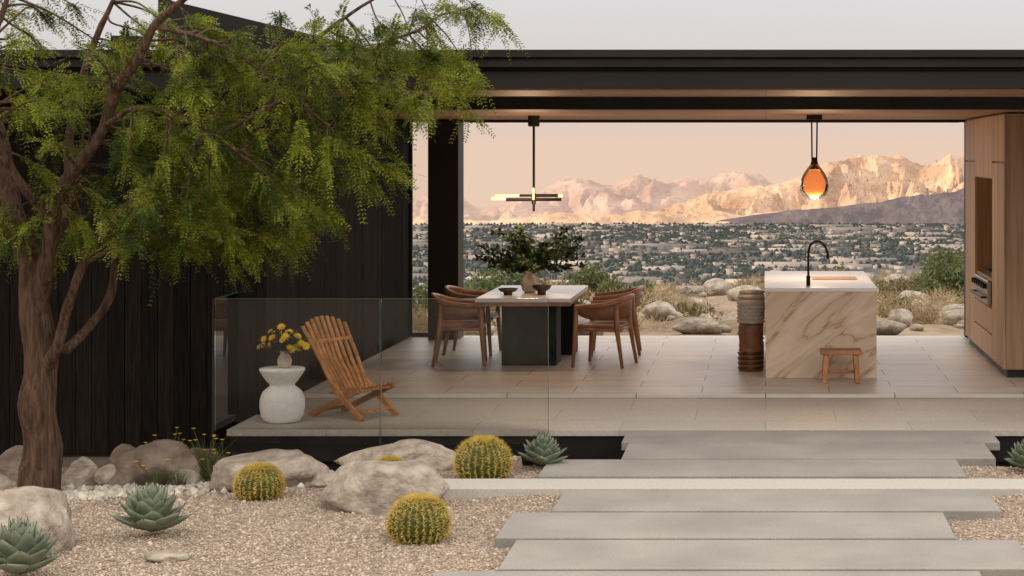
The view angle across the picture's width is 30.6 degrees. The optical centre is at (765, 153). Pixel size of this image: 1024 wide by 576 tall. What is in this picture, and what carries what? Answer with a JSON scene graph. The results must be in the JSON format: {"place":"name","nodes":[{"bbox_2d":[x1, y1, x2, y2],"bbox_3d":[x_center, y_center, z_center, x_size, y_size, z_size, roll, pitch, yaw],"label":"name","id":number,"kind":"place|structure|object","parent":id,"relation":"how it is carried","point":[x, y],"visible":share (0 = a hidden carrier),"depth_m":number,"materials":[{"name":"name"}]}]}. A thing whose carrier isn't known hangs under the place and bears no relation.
{"place":"outdoors","nodes":[
{"label":"outdoors","id":0,"kind":"place"},
{"bbox_2d":[174,428,241,481],"bbox_3d":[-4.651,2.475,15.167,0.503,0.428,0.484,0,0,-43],"label":"flowering grass","id":1,"kind":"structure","parent":0,"point":[210,449],"depth_m":15.16,"materials":[{"name":"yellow plant"}]},
{"bbox_2d":[158,0,364,49],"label":"clerestory roof","id":2,"kind":"structure","parent":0,"point":[228,22],"depth_m":15.90,"materials":[{"name":"metal"}]},
{"bbox_2d":[0,0,1023,207],"label":"sky","id":3,"kind":"structure","parent":0,"point":[607,154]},
{"bbox_2d":[1,225,1023,575],"bbox_3d":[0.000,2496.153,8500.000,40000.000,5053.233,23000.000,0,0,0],"label":"ground","id":4,"kind":"structure","parent":0,"point":[725,305],"depth_m":11.80,"materials":[{"name":"gravel"}]},
{"bbox_2d":[0,474,16,490],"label":"boulder","id":5,"kind":"object","parent":4,"relation":"on","point":[6,482],"visible":0.67,"depth_m":14.16,"materials":[{"name":"stone"}]},
{"bbox_2d":[0,445,22,482],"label":"boulder","id":6,"kind":"object","parent":4,"relation":"on","point":[10,459],"visible":0.32,"depth_m":14.89,"materials":[{"name":"stone"}]},
{"bbox_2d":[0,516,62,574],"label":"agave plant","id":7,"kind":"object","parent":4,"relation":"on","point":[25,547],"visible":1,"depth_m":10.16,"materials":[{"name":"green plant"}]},
{"bbox_2d":[0,486,75,555],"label":"boulder","id":8,"kind":"object","parent":4,"relation":"on","point":[46,509],"visible":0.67,"depth_m":10.88,"materials":[{"name":"stone"}]},
{"bbox_2d":[61,456,98,486],"bbox_3d":[-5.443,2.566,14.609,0.279,0.336,0.222,0,0,-24],"label":"boulder","id":9,"kind":"object","parent":4,"relation":"on","point":[81,471],"visible":0.57,"depth_m":14.53,"materials":[{"name":"stone"}]},
{"bbox_2d":[93,464,115,485],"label":"boulder","id":10,"kind":"object","parent":4,"relation":"on","point":[104,474],"visible":0.62,"depth_m":14.42,"materials":[{"name":"stone"}]},
{"bbox_2d":[108,444,134,463],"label":"boulder","id":11,"kind":"object","parent":4,"relation":"on","point":[118,451],"visible":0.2,"depth_m":15.33,"materials":[{"name":"stone"}]},
{"bbox_2d":[62,456,228,467],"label":"footing wall","id":12,"kind":"structure","parent":4,"relation":"on","point":[100,461],"depth_m":16.26,"materials":[{"name":"concrete"}]},
{"bbox_2d":[101,439,199,485],"bbox_3d":[-4.886,2.526,14.633,0.788,0.491,0.581,0,0,0],"label":"boulder","id":13,"kind":"object","parent":4,"relation":"on","point":[154,455],"visible":0.62,"depth_m":14.44,"materials":[{"name":"stone"}]},
{"bbox_2d":[128,459,172,484],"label":"flowering grass","id":14,"kind":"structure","parent":4,"relation":"on","point":[155,479],"depth_m":14.27,"materials":[{"name":"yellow plant"}]},
{"bbox_2d":[110,479,191,531],"bbox_3d":[-3.771,2.170,11.342,0.483,0.328,0.423,0,0,15],"label":"agave plant","id":15,"kind":"object","parent":4,"relation":"on","point":[149,507],"visible":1,"depth_m":11.28,"materials":[{"name":"green plant"}]},
{"bbox_2d":[0,470,332,504],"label":"river pebbles","id":16,"kind":"object","parent":4,"relation":"on","point":[83,492],"visible":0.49,"depth_m":13.59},
{"bbox_2d":[144,550,188,562],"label":"boulder","id":17,"kind":"object","parent":4,"relation":"on","point":[163,556],"visible":0.97,"depth_m":10.65,"materials":[{"name":"stone"}]},
{"bbox_2d":[160,465,206,485],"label":"flowering grass","id":18,"kind":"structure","parent":4,"relation":"on","point":[179,481],"depth_m":14.11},
{"bbox_2d":[170,469,202,484],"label":"boulder","id":19,"kind":"object","parent":4,"relation":"on","point":[195,479],"visible":0.41,"depth_m":14.25,"materials":[{"name":"stone"}]},
{"bbox_2d":[0,93,409,455],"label":"wall backing","id":20,"kind":"object","parent":4,"relation":"on","point":[89,454],"depth_m":16.24,"materials":[{"name":"black metal"}]},
{"bbox_2d":[0,89,264,452],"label":"front cladding","id":21,"kind":"structure","parent":20,"relation":"attached to","point":[135,369],"depth_m":16.21,"materials":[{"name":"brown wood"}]},
{"bbox_2d":[265,95,410,391],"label":"side cladding","id":22,"kind":"structure","parent":20,"relation":"attached to","point":[373,261],"depth_m":19.76,"materials":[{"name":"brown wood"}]},
{"bbox_3d":[-5.500,-0.706,19.330,29.000,0.228,7.940,0,0,0],"label":"roof","id":23,"kind":"object","parent":20,"relation":"on","visible":0},
{"bbox_2d":[0,50,1023,88],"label":"fascia","id":24,"kind":"structure","parent":23,"relation":"attached to","point":[770,69],"depth_m":15.30,"materials":[{"name":"metal"}]},
{"bbox_2d":[261,89,1023,96],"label":"soffit","id":25,"kind":"structure","parent":23,"relation":"attached to","point":[758,93],"depth_m":15.96,"materials":[{"name":"brown wood"}]},
{"bbox_2d":[296,97,1023,109],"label":"header beam","id":26,"kind":"structure","parent":23,"relation":"attached to","point":[758,103],"depth_m":17.22,"materials":[{"name":"black metal"}]},
{"bbox_2d":[190,447,221,478],"bbox_3d":[-4.733,2.655,15.497,0.327,0.374,0.212,0,0,0],"label":"boulder","id":27,"kind":"object","parent":4,"relation":"on","point":[196,455],"visible":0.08,"depth_m":15.45,"materials":[{"name":"stone"}]},
{"bbox_2d":[231,460,285,501],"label":"golden barrel cactus","id":28,"kind":"object","parent":4,"relation":"on","point":[260,481],"visible":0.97,"depth_m":12.80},
{"bbox_2d":[0,0,530,489],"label":"mesquite tree","id":29,"kind":"object","parent":4,"relation":"on","point":[208,204],"visible":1,"depth_m":13.50,"materials":[{"name":"green plant"}]},
{"bbox_2d":[209,449,329,492],"bbox_3d":[-3.670,2.414,13.744,0.934,0.386,0.581,0,0,0],"label":"boulder","id":30,"kind":"object","parent":4,"relation":"on","point":[296,467],"visible":0.56,"depth_m":13.60,"materials":[{"name":"stone"}]},
{"bbox_2d":[308,470,334,487],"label":"boulder","id":31,"kind":"object","parent":4,"relation":"on","point":[322,478],"visible":0.54,"depth_m":13.38,"materials":[{"name":"stone"}]},
{"bbox_2d":[319,460,449,514],"bbox_3d":[-2.560,2.288,12.408,0.892,0.458,0.558,0,0,0],"label":"boulder","id":32,"kind":"object","parent":4,"relation":"on","point":[373,487],"visible":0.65,"depth_m":12.20,"materials":[{"name":"stone"}]},
{"bbox_2d":[375,454,403,460],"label":"golden barrel cactus","id":33,"kind":"object","parent":4,"relation":"on","point":[390,458],"visible":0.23,"depth_m":13.28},
{"bbox_2d":[333,439,456,472],"bbox_3d":[-2.747,2.327,13.802,1.000,0.357,0.485,0,0,0],"label":"boulder","id":34,"kind":"object","parent":4,"relation":"on","point":[438,457],"visible":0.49,"depth_m":13.70,"materials":[{"name":"stone"}]},
{"bbox_2d":[385,492,453,545],"bbox_3d":[-2.127,2.254,11.299,0.439,0.363,0.438,0,0,0],"label":"golden barrel cactus","id":35,"kind":"object","parent":4,"relation":"on","point":[419,518],"visible":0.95,"depth_m":11.18,"materials":[{"name":"plant"}]},
{"bbox_2d":[413,280,465,309],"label":"creosote bush","id":36,"kind":"object","parent":4,"relation":"on","point":[421,291],"visible":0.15,"depth_m":29.65,"materials":[{"name":"green plant"}]},
{"bbox_2d":[410,303,478,336],"bbox_3d":[-4.381,2.274,24.286,1.304,0.638,0.860,0,0,22],"label":"dry grass clump","id":37,"kind":"object","parent":4,"relation":"on","point":[423,315],"visible":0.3,"depth_m":24.25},
{"bbox_2d":[451,433,513,478],"bbox_3d":[-2.051,2.224,13.347,0.473,0.393,0.475,0,0,0],"label":"golden barrel cactus","id":38,"kind":"object","parent":4,"relation":"on","point":[482,457],"visible":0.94,"depth_m":13.22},
{"bbox_2d":[464,263,552,291],"bbox_3d":[-4.874,2.410,33.826,1.809,1.268,1.484,0,0,-22],"label":"creosote bush","id":39,"kind":"object","parent":4,"relation":"on","point":[489,283],"visible":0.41,"depth_m":33.62,"materials":[{"name":"green plant"}]},
{"bbox_2d":[0,456,1023,575],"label":"gravel stones","id":40,"kind":"object","parent":4,"relation":"on","point":[222,512],"visible":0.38,"depth_m":11.32,"materials":[{"name":"gravel"}]},
{"bbox_2d":[516,431,568,465],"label":"agave plant","id":41,"kind":"object","parent":4,"relation":"on","point":[542,449],"visible":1,"depth_m":13.63,"materials":[{"name":"green plant"}]},
{"bbox_2d":[541,280,595,304],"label":"desert shrub","id":42,"kind":"object","parent":4,"relation":"on","point":[585,296],"visible":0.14,"depth_m":31.10,"materials":[{"name":"green plant"}]},
{"bbox_2d":[578,318,603,335],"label":"boulder","id":43,"kind":"object","parent":4,"relation":"on","point":[582,320],"visible":0.17,"depth_m":24.30,"materials":[{"name":"stone"}]},
{"bbox_2d":[561,261,626,296],"bbox_3d":[-3.754,2.815,39.997,1.500,1.055,1.022,0,0,14],"label":"creosote bush","id":44,"kind":"object","parent":4,"relation":"on","point":[590,279],"visible":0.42,"depth_m":39.84,"materials":[{"name":"green plant"}]},
{"bbox_2d":[227,398,1023,470],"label":"terrace","id":45,"kind":"structure","parent":4,"relation":"on","point":[589,428],"depth_m":15.86,"materials":[{"name":"stone"}]},
{"bbox_2d":[259,365,304,423],"bbox_3d":[-4.145,2.067,15.780,0.384,0.464,0.384,0,0,0],"label":"white side table","id":46,"kind":"object","parent":45,"relation":"on","point":[282,399],"visible":0.97,"depth_m":15.64,"materials":[{"name":"ceramic"}]},
{"bbox_2d":[257,323,309,367],"bbox_3d":[-4.108,1.640,15.731,0.496,0.387,0.386,0,0,37],"label":"flower vase","id":47,"kind":"object","parent":46,"relation":"on","point":[283,343],"visible":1,"depth_m":15.71,"materials":[{"name":"beige ceramic"}]},
{"bbox_2d":[301,315,398,421],"bbox_3d":[-3.642,1.877,16.141,0.731,0.879,0.535,0,0,32],"label":"slatted lounge chair","id":48,"kind":"object","parent":45,"relation":"on","point":[344,386],"visible":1,"depth_m":16.18,"materials":[{"name":"brown wood"}]},
{"bbox_2d":[213,290,548,442],"bbox_3d":[-3.201,1.808,15.749,2.791,1.205,0.901,0,0,0],"label":"glass railing","id":49,"kind":"object","parent":45,"relation":"on","point":[228,361],"visible":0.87,"depth_m":15.64,"materials":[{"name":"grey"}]},
{"bbox_2d":[596,277,656,306],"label":"creosote bush","id":50,"kind":"object","parent":4,"relation":"on","point":[618,286],"visible":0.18,"depth_m":32.69,"materials":[{"name":"green plant"}]},
{"bbox_2d":[585,282,680,312],"bbox_3d":[-2.099,2.457,30.160,1.534,0.781,1.208,0,0,29],"label":"dry grass clump","id":51,"kind":"object","parent":4,"relation":"on","point":[648,301],"visible":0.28,"depth_m":30.01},
{"bbox_2d":[625,307,668,330],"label":"dry grass clump","id":52,"kind":"object","parent":4,"relation":"on","point":[650,319],"visible":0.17,"depth_m":26.92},
{"bbox_2d":[641,280,678,305],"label":"dry grass clump","id":53,"kind":"object","parent":4,"relation":"on","point":[668,292],"visible":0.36,"depth_m":33.27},
{"bbox_2d":[643,300,677,320],"bbox_3d":[-1.656,2.500,28.990,0.547,0.364,0.547,0,0,0],"label":"boulder","id":54,"kind":"object","parent":4,"relation":"on","point":[665,309],"visible":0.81,"depth_m":28.82,"materials":[{"name":"stone"}]},
{"bbox_2d":[635,275,716,300],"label":"dry grass clump","id":55,"kind":"object","parent":4,"relation":"on","point":[693,283],"visible":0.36,"depth_m":39.70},
{"bbox_2d":[638,296,722,320],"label":"desert shrub","id":56,"kind":"object","parent":4,"relation":"on","point":[712,309],"visible":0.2,"depth_m":30.62,"materials":[{"name":"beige plant"}]},
{"bbox_2d":[663,289,705,309],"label":"dry grass clump","id":57,"kind":"object","parent":4,"relation":"on","point":[686,300],"visible":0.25,"depth_m":34.45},
{"bbox_2d":[413,221,963,295],"bbox_3d":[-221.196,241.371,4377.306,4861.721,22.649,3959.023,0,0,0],"label":"valley trees","id":58,"kind":"object","parent":4,"relation":"on","point":[694,265],"visible":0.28,"depth_m":4666.50,"materials":[{"name":"plant"}]},
{"bbox_2d":[413,224,963,294],"bbox_3d":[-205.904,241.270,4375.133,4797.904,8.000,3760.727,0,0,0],"label":"town buildings","id":59,"kind":"structure","parent":4,"relation":"on","point":[625,246],"depth_m":4786.85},
{"bbox_2d":[413,223,963,296],"bbox_3d":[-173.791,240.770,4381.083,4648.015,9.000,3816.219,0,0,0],"label":"town warehouses","id":60,"kind":"structure","parent":4,"relation":"on","point":[735,251],"depth_m":4679.69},
{"bbox_2d":[672,318,721,333],"bbox_3d":[-0.932,2.354,24.855,0.691,0.247,0.453,0,0,0],"label":"boulder","id":61,"kind":"object","parent":4,"relation":"on","point":[699,326],"visible":0.86,"depth_m":24.70,"materials":[{"name":"stone"}]},
{"bbox_2d":[433,571,980,575],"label":"concrete paver","id":62,"kind":"object","parent":4,"relation":"on","point":[706,573],"visible":1,"depth_m":10.09,"materials":[{"name":"concrete"}]},
{"bbox_2d":[703,278,729,296],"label":"boulder","id":63,"kind":"object","parent":4,"relation":"on","point":[720,287],"visible":0.8,"depth_m":42.81,"materials":[{"name":"stone"}]},
{"bbox_2d":[495,512,955,547],"bbox_3d":[-0.242,2.336,11.415,2.764,0.068,0.790,0,0,0],"label":"concrete paver","id":64,"kind":"object","parent":4,"relation":"on","point":[726,526],"visible":0.86,"depth_m":11.36,"materials":[{"name":"concrete"}]},
{"bbox_2d":[444,479,1023,498],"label":"concrete curb","id":65,"kind":"structure","parent":4,"relation":"on","point":[468,488],"depth_m":12.77,"materials":[{"name":"concrete"}]},
{"bbox_2d":[727,285,760,301],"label":"boulder","id":66,"kind":"object","parent":4,"relation":"on","point":[733,294],"visible":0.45,"depth_m":35.14,"materials":[{"name":"stone"}]},
{"bbox_2d":[537,459,965,478],"bbox_3d":[-0.098,2.336,13.498,3.065,0.068,0.715,0,0,0],"label":"concrete paver","id":67,"kind":"object","parent":4,"relation":"on","point":[757,469],"visible":0.65,"depth_m":13.41,"materials":[{"name":"concrete"}]},
{"bbox_2d":[498,540,1023,575],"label":"concrete paver","id":68,"kind":"object","parent":4,"relation":"on","point":[994,557],"visible":0.96,"depth_m":10.54,"materials":[{"name":"concrete"}]},
{"bbox_2d":[552,490,1000,520],"bbox_3d":[0.071,2.336,12.230,2.897,0.068,0.740,0,0,0],"label":"concrete paver","id":69,"kind":"object","parent":4,"relation":"on","point":[958,505],"visible":0.86,"depth_m":12.18,"materials":[{"name":"concrete"}]},
{"bbox_2d":[622,443,995,466],"bbox_3d":[0.325,2.336,14.268,2.830,0.068,0.735,0,0,0],"label":"concrete paver","id":70,"kind":"object","parent":4,"relation":"on","point":[972,454],"visible":0.83,"depth_m":14.22,"materials":[{"name":"concrete"}]},
{"bbox_2d":[870,276,902,296],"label":"desert shrub","id":71,"kind":"object","parent":4,"relation":"on","point":[881,288],"visible":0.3,"depth_m":40.61,"materials":[{"name":"green plant"}]},
{"bbox_2d":[876,320,906,335],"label":"boulder","id":72,"kind":"object","parent":4,"relation":"on","point":[888,328],"visible":0.58,"depth_m":24.61,"materials":[{"name":"stone"}]},
{"bbox_2d":[876,289,920,318],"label":"dry grass clump","id":73,"kind":"object","parent":4,"relation":"on","point":[883,303],"visible":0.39,"depth_m":28.79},
{"bbox_2d":[887,308,912,326],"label":"boulder","id":74,"kind":"object","parent":4,"relation":"on","point":[903,316],"visible":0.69,"depth_m":26.92,"materials":[{"name":"stone"}]},
{"bbox_2d":[883,278,945,297],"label":"desert shrub","id":75,"kind":"object","parent":4,"relation":"on","point":[894,290],"visible":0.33,"depth_m":40.41,"materials":[{"name":"beige plant"}]},
{"bbox_2d":[890,271,951,295],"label":"dry grass clump","id":76,"kind":"object","parent":4,"relation":"on","point":[913,284],"visible":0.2,"depth_m":40.02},
{"bbox_2d":[904,302,951,324],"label":"dry grass clump","id":77,"kind":"object","parent":4,"relation":"on","point":[930,318],"visible":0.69,"depth_m":27.86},
{"bbox_2d":[904,284,963,311],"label":"dry grass clump","id":78,"kind":"object","parent":4,"relation":"on","point":[944,302],"visible":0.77,"depth_m":32.24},
{"bbox_2d":[907,255,963,297],"bbox_3d":[3.830,2.679,39.859,1.623,0.999,1.652,0,0,0],"label":"creosote bush","id":79,"kind":"object","parent":4,"relation":"on","point":[945,273],"visible":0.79,"depth_m":39.78,"materials":[{"name":"green plant"}]},
{"bbox_2d":[921,246,963,283],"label":"creosote bush","id":80,"kind":"object","parent":4,"relation":"on","point":[954,260],"visible":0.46,"depth_m":43.07,"materials":[{"name":"green plant"}]},
{"bbox_2d":[941,308,963,325],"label":"boulder","id":81,"kind":"object","parent":4,"relation":"on","point":[956,315],"visible":0.3,"depth_m":28.60,"materials":[{"name":"stone"}]},
{"bbox_2d":[1003,439,1023,468],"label":"agave plant","id":82,"kind":"object","parent":4,"relation":"on","point":[1017,456],"visible":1,"depth_m":13.56,"materials":[{"name":"green plant"}]},
{"bbox_2d":[413,171,773,220],"bbox_3d":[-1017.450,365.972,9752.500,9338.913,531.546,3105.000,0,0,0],"label":"mountain range","id":83,"kind":"structure","parent":0,"point":[625,195],"depth_m":10176.01,"materials":[{"name":"stone"}]},
{"bbox_2d":[413,210,778,224],"bbox_3d":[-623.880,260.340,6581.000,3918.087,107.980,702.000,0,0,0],"label":"foothills","id":84,"kind":"structure","parent":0,"point":[658,217],"depth_m":6684.67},
{"bbox_2d":[303,336,1023,397],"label":"floor","id":85,"kind":"structure","parent":0,"point":[906,367],"depth_m":18.91,"materials":[{"name":"tile"}]},
{"bbox_2d":[410,123,427,335],"bbox_3d":[-4.270,0.944,22.845,0.280,2.648,0.050,0,0,0],"label":"window frame","id":86,"kind":"object","parent":85,"relation":"on","point":[412,333],"visible":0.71,"depth_m":22.82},
{"bbox_2d":[428,122,463,339],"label":"column","id":87,"kind":"structure","parent":85,"relation":"on","point":[445,212],"depth_m":22.45,"materials":[{"name":"black metal"}]},
{"bbox_2d":[430,293,486,366],"bbox_3d":[-3.315,1.885,19.848,0.604,0.773,0.634,0,0,-7],"label":"dining chair","id":88,"kind":"object","parent":85,"relation":"on","point":[452,311],"visible":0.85,"depth_m":19.58,"materials":[{"name":"brown wood"}]},
{"bbox_2d":[442,285,500,355],"bbox_3d":[-3.355,1.885,20.951,0.604,0.773,0.634,0,0,3],"label":"dining chair","id":89,"kind":"object","parent":85,"relation":"on","point":[454,291],"visible":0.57,"depth_m":20.77,"materials":[{"name":"brown wood"}]},
{"bbox_2d":[474,285,587,364],"bbox_3d":[-2.575,1.902,20.460,1.014,0.734,2.020,0,0,0],"label":"dining table","id":90,"kind":"object","parent":85,"relation":"on","point":[524,331],"visible":0.87,"depth_m":19.70,"materials":[{"name":"white stone"}]},
{"bbox_2d":[473,225,586,292],"bbox_3d":[-2.614,1.142,20.292,1.278,0.785,1.268,0,0,0],"label":"foliage vase","id":91,"kind":"object","parent":90,"relation":"on","point":[530,260],"visible":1,"depth_m":20.25,"materials":[{"name":"green ceramic"}]},
{"bbox_2d":[532,285,551,294],"bbox_3d":[-2.440,1.484,20.050,0.220,0.099,0.220,0,0,0],"label":"serving bowl","id":92,"kind":"object","parent":90,"relation":"on","point":[541,289],"visible":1,"depth_m":20.00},
{"bbox_2d":[571,294,637,368],"bbox_3d":[-1.705,1.885,19.747,0.604,0.773,0.634,0,0,13],"label":"dining chair","id":93,"kind":"object","parent":85,"relation":"on","point":[605,311],"visible":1,"depth_m":19.50,"materials":[{"name":"brown wood"}]},
{"bbox_2d":[592,285,643,355],"bbox_3d":[-1.685,1.885,20.951,0.604,0.773,0.634,0,0,-3],"label":"dining chair","id":94,"kind":"object","parent":85,"relation":"on","point":[636,290],"visible":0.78,"depth_m":20.70,"materials":[{"name":"brown wood"}]},
{"bbox_2d":[737,300,764,371],"bbox_3d":[-0.155,1.905,19.250,0.292,0.727,0.292,0,0,0],"label":"bar stool","id":95,"kind":"object","parent":85,"relation":"on","point":[750,321],"visible":1,"depth_m":19.14,"materials":[{"name":"wood"}]},
{"bbox_2d":[738,295,764,359],"bbox_3d":[-0.155,1.905,20.000,0.292,0.727,0.292,0,0,0],"label":"bar stool","id":96,"kind":"object","parent":85,"relation":"on","point":[752,297],"visible":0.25,"depth_m":19.91,"materials":[{"name":"wood"}]},
{"bbox_2d":[739,290,764,347],"bbox_3d":[-0.155,1.905,20.750,0.292,0.727,0.292,0,0,0],"label":"bar stool","id":97,"kind":"object","parent":85,"relation":"on","point":[751,292],"visible":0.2,"depth_m":20.65,"materials":[{"name":"wood"}]},
{"bbox_2d":[765,271,877,377],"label":"kitchen island","id":98,"kind":"structure","parent":85,"relation":"on","point":[824,309],"depth_m":18.58,"materials":[{"name":"stone"}]},
{"bbox_2d":[806,240,828,285],"bbox_3d":[0.538,1.125,18.919,0.239,0.467,0.104,0,0,0],"label":"kitchen faucet","id":99,"kind":"object","parent":98,"relation":"on","point":[808,253],"visible":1,"depth_m":18.94,"materials":[{"name":"black metal"}]},
{"bbox_2d":[820,348,861,383],"bbox_3d":[0.745,2.105,18.250,0.410,0.331,0.260,0,0,0],"label":"wooden step stool","id":100,"kind":"object","parent":85,"relation":"on","point":[827,352],"visible":1,"depth_m":18.14,"materials":[{"name":"brown wood"}]},
{"bbox_2d":[964,122,968,337],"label":"end wall","id":101,"kind":"structure","parent":85,"relation":"on","point":[965,160],"depth_m":22.73,"materials":[{"name":"black wood"}]},
{"bbox_2d":[322,110,1023,119],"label":"ceiling","id":102,"kind":"structure","parent":101,"relation":"on","point":[740,114],"depth_m":19.76,"materials":[{"name":"brown wood"}]},
{"bbox_2d":[491,116,562,210],"bbox_3d":[-2.640,0.111,20.397,0.780,1.059,0.153,0,0,0],"label":"linear chandelier","id":103,"kind":"object","parent":102,"relation":"hanging from","point":[533,121],"visible":1,"depth_m":20.39,"materials":[{"name":"black metal"}]},
{"bbox_2d":[411,120,965,122],"bbox_3d":[2.300,-0.487,22.900,13.400,0.205,0.200,0,0,0],"label":"header","id":104,"kind":"object","parent":102,"relation":"on","point":[725,121],"visible":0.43,"depth_m":22.80,"materials":[{"name":"black metal"}]},
{"bbox_2d":[799,115,828,199],"bbox_3d":[0.530,0.041,20.000,0.326,0.919,0.326,0,0,0],"label":"glass pendant lamp","id":105,"kind":"object","parent":102,"relation":"hanging from","point":[814,184],"visible":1,"depth_m":19.92,"materials":[{"name":"orange glass"}]},
{"bbox_2d":[970,114,1023,376],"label":"kitchen cabinet wall","id":106,"kind":"structure","parent":85,"relation":"on","point":[1014,241],"depth_m":18.59,"materials":[{"name":"brown wood"}]},
{"bbox_2d":[966,114,1005,368],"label":"doors","id":107,"kind":"structure","parent":106,"relation":"attached to","point":[985,143],"depth_m":19.76,"materials":[{"name":"brown wood"}]},
{"bbox_2d":[967,113,1023,369],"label":"carcass","id":108,"kind":"object","parent":106,"relation":"in","point":[984,223],"visible":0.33,"depth_m":21.15,"materials":[{"name":"brown wood"}]},
{"bbox_2d":[970,269,991,304],"bbox_3d":[2.583,1.470,20.325,0.534,0.320,1.250,0,0,0],"label":"oven","id":109,"kind":"object","parent":108,"relation":"attached to","point":[982,291],"visible":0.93,"depth_m":20.10,"materials":[{"name":"silver metal"}]},
{"bbox_2d":[652,154,963,215],"bbox_3d":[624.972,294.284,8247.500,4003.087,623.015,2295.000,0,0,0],"label":"mountain range","id":110,"kind":"structure","parent":0,"point":[859,179],"depth_m":8603.73,"materials":[{"name":"stone"}]},
{"bbox_2d":[622,430,999,450],"bbox_3d":[0.360,2.336,14.995,3.020,0.068,0.630,0,0,0],"label":"concrete paver","id":111,"kind":"object","parent":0,"point":[989,440],"visible":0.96,"depth_m":14.97,"materials":[{"name":"concrete"}]},
{"bbox_2d":[709,188,963,225],"bbox_3d":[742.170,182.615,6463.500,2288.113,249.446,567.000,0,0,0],"label":"foothills","id":112,"kind":"structure","parent":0,"point":[920,209],"depth_m":6474.00,"materials":[{"name":"stone"}]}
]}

